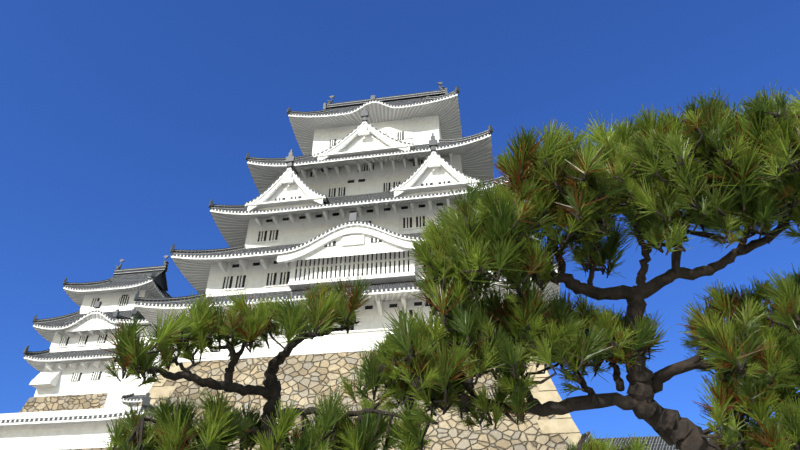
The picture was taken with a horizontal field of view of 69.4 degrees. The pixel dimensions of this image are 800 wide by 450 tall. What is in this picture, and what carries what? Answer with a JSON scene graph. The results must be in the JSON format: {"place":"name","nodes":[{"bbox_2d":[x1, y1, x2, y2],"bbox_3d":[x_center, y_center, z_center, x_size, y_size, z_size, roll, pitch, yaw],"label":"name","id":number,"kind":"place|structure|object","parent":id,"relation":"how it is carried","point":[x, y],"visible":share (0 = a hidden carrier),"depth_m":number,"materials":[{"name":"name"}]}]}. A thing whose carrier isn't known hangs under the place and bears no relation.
{"place":"outdoors","nodes":[
{"label":"outdoors","id":0,"kind":"place"},
{"bbox_2d":[0,0,799,438],"label":"sky","id":1,"kind":"structure","parent":0,"point":[122,122],"materials":[{"name":"blue"}]},
{"label":"ground","id":2,"kind":"structure","parent":0,"visible":0},
{"bbox_2d":[19,393,107,412],"bbox_3d":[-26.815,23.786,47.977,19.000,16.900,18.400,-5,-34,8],"label":"stone wall","id":3,"kind":"structure","parent":2,"relation":"on","point":[66,402],"depth_m":48.84,"materials":[{"name":"stone"}]},
{"bbox_2d":[23,255,171,407],"bbox_3d":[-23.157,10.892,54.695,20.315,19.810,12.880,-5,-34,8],"label":"castle turret","id":4,"kind":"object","parent":3,"relation":"on","point":[69,362],"visible":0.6,"depth_m":52.29,"materials":[{"name":"paint"}]},
{"bbox_2d":[58,447,116,449],"bbox_3d":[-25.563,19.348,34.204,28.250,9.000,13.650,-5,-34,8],"label":"stone wall","id":5,"kind":"structure","parent":2,"relation":"on","point":[87,449],"depth_m":31.58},
{"bbox_2d":[0,393,157,449],"bbox_3d":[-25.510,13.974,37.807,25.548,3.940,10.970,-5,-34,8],"label":"wall","id":6,"kind":"structure","parent":5,"relation":"on","point":[66,429],"depth_m":32.54,"materials":[{"name":"paint"}]},
{"bbox_2d":[97,272,436,449],"bbox_3d":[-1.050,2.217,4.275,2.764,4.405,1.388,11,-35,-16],"label":"pine tree","id":7,"kind":"object","parent":2,"relation":"on","point":[221,428],"visible":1,"depth_m":4.71,"materials":[{"name":"green plant"}]},
{"bbox_2d":[138,351,581,449],"bbox_3d":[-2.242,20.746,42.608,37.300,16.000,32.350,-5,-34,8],"label":"keep stone base","id":8,"kind":"object","parent":2,"relation":"on","point":[303,379],"visible":0.31,"depth_m":36.41,"materials":[{"name":"stone"}]},
{"bbox_2d":[134,82,559,372],"bbox_3d":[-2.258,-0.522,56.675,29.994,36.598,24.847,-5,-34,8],"label":"keep","id":9,"kind":"structure","parent":8,"relation":"on","point":[359,188],"depth_m":47.37,"materials":[{"name":"paint"}]},
{"bbox_2d":[334,80,799,449],"bbox_3d":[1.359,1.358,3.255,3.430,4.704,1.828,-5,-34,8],"label":"pine tree","id":10,"kind":"object","parent":2,"relation":"on","point":[715,164],"visible":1,"depth_m":3.66,"materials":[{"name":"green plant"}]},
{"bbox_2d":[553,431,651,449],"bbox_3d":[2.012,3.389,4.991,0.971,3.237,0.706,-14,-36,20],"label":"pine tree wood","id":11,"kind":"object","parent":2,"relation":"on","point":[599,445],"visible":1,"depth_m":5.67,"materials":[{"name":"green plant"}]},
{"bbox_2d":[575,431,741,449],"bbox_3d":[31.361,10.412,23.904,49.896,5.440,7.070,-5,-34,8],"label":"tiled roof","id":12,"kind":"structure","parent":2,"relation":"on","point":[658,442],"depth_m":27.42,"materials":[{"name":"tile"}]}
]}

